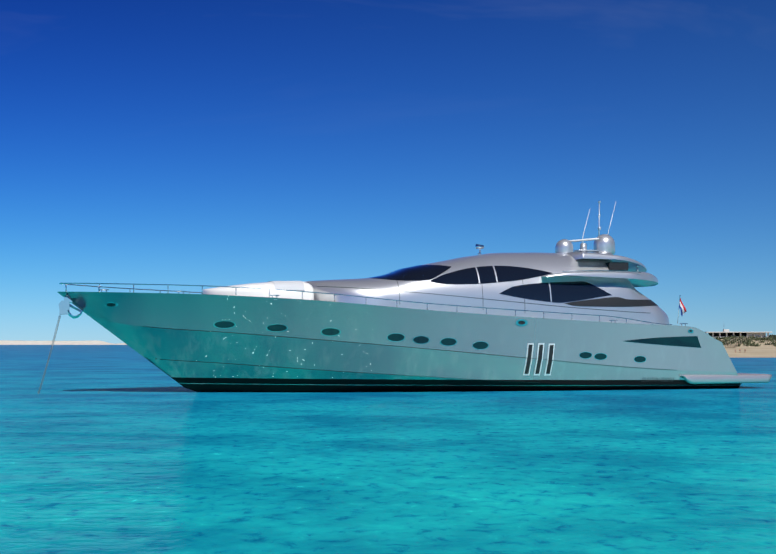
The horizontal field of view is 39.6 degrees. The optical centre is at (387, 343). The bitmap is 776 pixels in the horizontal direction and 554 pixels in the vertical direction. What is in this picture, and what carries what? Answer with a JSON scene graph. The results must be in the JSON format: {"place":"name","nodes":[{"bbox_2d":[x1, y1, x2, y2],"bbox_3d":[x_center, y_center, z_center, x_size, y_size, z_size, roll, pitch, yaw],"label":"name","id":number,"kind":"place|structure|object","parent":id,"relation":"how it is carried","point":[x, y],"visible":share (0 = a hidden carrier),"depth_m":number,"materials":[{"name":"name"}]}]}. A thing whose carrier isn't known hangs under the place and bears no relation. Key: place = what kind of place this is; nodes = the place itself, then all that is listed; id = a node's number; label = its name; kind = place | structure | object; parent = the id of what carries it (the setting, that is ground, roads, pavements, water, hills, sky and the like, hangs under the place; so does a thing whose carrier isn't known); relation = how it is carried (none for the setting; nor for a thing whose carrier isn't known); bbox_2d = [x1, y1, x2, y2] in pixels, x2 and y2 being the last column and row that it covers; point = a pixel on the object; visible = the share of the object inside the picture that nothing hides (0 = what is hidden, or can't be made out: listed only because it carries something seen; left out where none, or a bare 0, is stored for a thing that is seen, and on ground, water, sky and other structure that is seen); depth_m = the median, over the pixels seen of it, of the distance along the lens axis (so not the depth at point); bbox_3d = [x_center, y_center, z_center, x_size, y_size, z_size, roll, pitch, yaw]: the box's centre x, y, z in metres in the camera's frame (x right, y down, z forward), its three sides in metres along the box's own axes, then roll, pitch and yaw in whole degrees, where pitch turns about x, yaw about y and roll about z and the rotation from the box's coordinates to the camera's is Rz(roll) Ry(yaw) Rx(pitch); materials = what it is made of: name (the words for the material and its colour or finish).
{"place":"outdoors","nodes":[
{"label":"outdoors","id":0,"kind":"place"},
{"bbox_2d":[0,340,126,344],"bbox_3d":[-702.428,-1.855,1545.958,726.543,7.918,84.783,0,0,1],"label":"sand island","id":1,"kind":"structure","parent":0,"point":[19,342],"depth_m":1523.32,"materials":[{"name":"beige sand"}]},
{"bbox_2d":[0,345,775,553],"bbox_3d":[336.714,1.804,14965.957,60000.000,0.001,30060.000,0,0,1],"label":"sea","id":2,"kind":"structure","parent":0,"point":[115,449],"depth_m":15.68,"materials":[{"name":"liquid"}]},
{"bbox_2d":[58,292,740,391],"bbox_3d":[1.066,0.449,42.262,26.841,4.610,6.200,0,0,-16],"label":"hull","id":3,"kind":"object","parent":2,"relation":"in","point":[128,317],"visible":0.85,"depth_m":39.31,"materials":[{"name":"paint"}]},
{"bbox_2d":[38,316,60,393],"bbox_3d":[-12.178,0.575,38.536,0.911,3.277,0.081,0,0,-16],"label":"anchor chain","id":4,"kind":"object","parent":3,"relation":"hanging from","point":[49,353],"visible":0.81,"depth_m":38.55,"materials":[{"name":"grey metal"}]},
{"bbox_2d":[59,297,82,318],"bbox_3d":[-11.398,-1.283,38.756,0.850,0.790,0.591,0,0,-16],"label":"anchor","id":5,"kind":"object","parent":3,"relation":"attached to","point":[65,305],"visible":0.92,"depth_m":38.55,"materials":[{"name":"grey metal"}]},
{"bbox_2d":[203,281,313,299],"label":"coach roof","id":6,"kind":"structure","parent":3,"relation":"on","point":[256,292],"depth_m":38.60,"materials":[{"name":"white"}]},
{"bbox_2d":[269,281,304,289],"bbox_3d":[-3.815,-2.116,39.651,1.072,0.421,2.383,0,0,-16],"label":"sun pad","id":7,"kind":"object","parent":6,"relation":"on","point":[291,285],"visible":0.98,"depth_m":38.69,"materials":[{"name":"grey fabric"}]},
{"bbox_2d":[160,359,532,382],"bbox_3d":[-1.514,1.009,39.600,14.655,0.993,0.946,0,0,-5],"label":"knuckle line","id":8,"kind":"object","parent":3,"relation":"on","point":[308,369],"visible":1,"depth_m":39.06,"materials":[{"name":"grey"}]},
{"bbox_2d":[59,270,671,324],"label":"guard rails","id":9,"kind":"object","parent":3,"relation":"on","point":[66,284],"visible":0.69,"depth_m":39.22,"materials":[{"name":"silver metal"}]},
{"bbox_2d":[100,264,687,325],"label":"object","id":10,"kind":"object","parent":3,"relation":"on","point":[385,277],"visible":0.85,"depth_m":38.06,"materials":[{"name":"silver metal"}]},
{"bbox_2d":[105,302,693,332],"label":"hull fittings","id":11,"kind":"object","parent":3,"relation":"on","point":[516,322],"visible":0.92,"depth_m":40.14,"materials":[{"name":"silver metal"}]},
{"bbox_2d":[107,303,691,331],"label":"fairlead holes","id":12,"kind":"object","parent":3,"relation":"attached to","point":[112,304],"visible":1,"depth_m":40.12,"materials":[{"name":"black"}]},
{"bbox_2d":[142,326,669,369],"bbox_3d":[1.371,0.213,39.719,20.407,1.682,1.024,0,0,-11],"label":"hull trim line","id":13,"kind":"object","parent":3,"relation":"attached to","point":[398,346],"visible":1,"depth_m":38.98,"materials":[{"name":"grey"}]},
{"bbox_2d":[213,321,645,362],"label":"portholes","id":14,"kind":"object","parent":3,"relation":"attached to","point":[413,338],"visible":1,"depth_m":39.06,"materials":[{"name":"metal"}]},
{"bbox_2d":[214,321,645,361],"bbox_3d":[1.975,-0.036,39.630,16.510,1.513,0.578,0,0,-12],"label":"porthole glass","id":15,"kind":"object","parent":14,"relation":"in","point":[391,337],"visible":1,"depth_m":39.14,"materials":[{"name":"black glass"}]},
{"bbox_2d":[306,253,668,324],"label":"deck house","id":16,"kind":"structure","parent":3,"relation":"on","point":[554,263],"depth_m":40.84,"materials":[{"name":"silver metal"}]},
{"bbox_2d":[369,265,450,280],"bbox_3d":[0.765,-2.678,40.964,3.002,0.703,2.335,0,0,-16],"label":"wind screen","id":17,"kind":"object","parent":16,"relation":"on","point":[418,272],"visible":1,"depth_m":40.31,"materials":[{"name":"black glass"}]},
{"bbox_2d":[317,286,645,312],"bbox_3d":[3.930,-1.655,40.651,13.148,0.946,1.111,0,0,-10],"label":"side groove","id":18,"kind":"object","parent":16,"relation":"attached to","point":[481,298],"visible":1,"depth_m":40.30,"materials":[{"name":"grey"}]},
{"bbox_2d":[431,266,551,283],"bbox_3d":[3.940,-2.588,40.809,5.100,0.762,0.437,0,0,-19],"label":"window","id":19,"kind":"structure","parent":16,"relation":"attached to","point":[487,274],"depth_m":40.71,"materials":[{"name":"black glass"}]},
{"bbox_2d":[499,281,610,302],"bbox_3d":[6.426,-1.982,41.251,4.706,0.844,0.219,0,0,-17],"label":"window","id":20,"kind":"structure","parent":16,"relation":"attached to","point":[562,292],"depth_m":41.26,"materials":[{"name":"black glass"}]},
{"bbox_2d":[475,244,639,270],"bbox_3d":[6.770,-3.431,43.077,6.570,1.065,0.237,0,0,-2],"label":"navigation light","id":21,"kind":"object","parent":16,"relation":"attached to","point":[478,246],"visible":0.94,"depth_m":42.96,"materials":[{"name":"silver metal"}]},
{"bbox_2d":[555,201,614,254],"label":"radar domes","id":22,"kind":"structure","parent":16,"relation":"on","point":[604,244],"depth_m":44.08,"materials":[{"name":"grey paint"}]},
{"bbox_2d":[569,203,615,249],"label":"antennas","id":23,"kind":"object","parent":22,"relation":"attached to","point":[582,239],"visible":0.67,"depth_m":44.14,"materials":[{"name":"white"}]},
{"bbox_2d":[541,271,657,286],"bbox_3d":[8.088,-2.627,44.237,5.868,0.490,5.340,0,0,-16],"label":"flybridge overhang","id":24,"kind":"object","parent":16,"relation":"on","point":[638,279],"visible":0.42,"depth_m":41.85,"materials":[{"name":"silver metal"}]},
{"bbox_2d":[566,252,646,271],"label":"roof wing","id":25,"kind":"structure","parent":16,"relation":"on","point":[633,263],"depth_m":42.37,"materials":[{"name":"white metal"}]},
{"bbox_2d":[565,297,657,306],"bbox_3d":[9.330,-1.602,42.604,5.623,0.411,1.734,0,0,-45],"label":"louvre","id":26,"kind":"object","parent":16,"relation":"on","point":[612,302],"visible":0.96,"depth_m":41.83,"materials":[{"name":"black"}]},
{"bbox_2d":[605,262,628,270],"bbox_3d":[8.536,-3.046,44.363,0.834,0.301,4.100,0,0,-16],"label":"seat","id":27,"kind":"object","parent":16,"relation":"attached to","point":[623,266],"visible":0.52,"depth_m":42.39,"materials":[{"name":"black"}]},
{"bbox_2d":[523,343,554,374],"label":"vent frames","id":28,"kind":"structure","parent":3,"relation":"on","point":[537,358],"depth_m":40.47,"materials":[{"name":"white metal"}]},
{"bbox_2d":[525,345,553,373],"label":"hull vents","id":29,"kind":"object","parent":28,"relation":"in","point":[539,359],"visible":1,"depth_m":40.45,"materials":[{"name":"black metal"}]},
{"bbox_2d":[641,378,673,381],"bbox_3d":[10.510,1.405,42.001,1.423,0.161,0.007,1,13,-17],"label":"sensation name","id":30,"kind":"object","parent":3,"relation":"on","point":[657,379],"visible":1,"depth_m":41.99,"materials":[{"name":"grey"}]},
{"bbox_2d":[626,336,700,347],"bbox_3d":[10.672,-0.061,41.872,3.476,0.457,0.030,0,0,-17],"label":"hull window","id":31,"kind":"structure","parent":3,"relation":"attached to","point":[688,341],"depth_m":42.02,"materials":[{"name":"black glass"}]},
{"bbox_2d":[679,298,686,315],"bbox_3d":[12.338,-1.534,45.127,0.346,0.827,0.107,0,0,-16],"label":"ensign","id":32,"kind":"object","parent":3,"relation":"attached to","point":[682,308],"visible":1,"depth_m":45.10,"materials":[{"name":"multicoloured fabric"}]},
{"bbox_2d":[680,373,771,383],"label":"bathing platform","id":33,"kind":"structure","parent":3,"relation":"on","point":[739,378],"depth_m":42.80,"materials":[{"name":"grey paint"}]},
{"bbox_2d":[0,0,775,343],"label":"sky","id":34,"kind":"structure","parent":0,"point":[175,142],"materials":[{"name":"blue"}]},
{"bbox_2d":[708,333,746,335],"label":"building windows","id":35,"kind":"structure","parent":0,"point":[729,334],"depth_m":474.05,"materials":[{"name":"black glass"}]},
{"bbox_2d":[721,339,775,357],"bbox_3d":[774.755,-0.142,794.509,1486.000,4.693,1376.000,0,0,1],"label":"beach and dunes","id":36,"kind":"structure","parent":0,"point":[762,350],"depth_m":155.32,"materials":[{"name":"beige sand"}]},
{"bbox_2d":[725,337,749,347],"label":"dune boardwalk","id":37,"kind":"structure","parent":36,"relation":"on","point":[730,345],"depth_m":171.08,"materials":[{"name":"brown wood"}]},
{"bbox_2d":[712,333,768,337],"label":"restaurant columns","id":38,"kind":"structure","parent":36,"relation":"on","point":[755,334],"depth_m":466.70,"materials":[{"name":"white concrete"}]},
{"bbox_2d":[705,329,771,332],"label":"building roof","id":39,"kind":"structure","parent":38,"relation":"on","point":[725,330],"depth_m":465.10,"materials":[{"name":"white concrete"}]},
{"bbox_2d":[711,335,775,346],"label":"dune scrub","id":40,"kind":"object","parent":36,"relation":"on","point":[744,343],"visible":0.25,"depth_m":179.30,"materials":[{"name":"green plant"}]}
]}

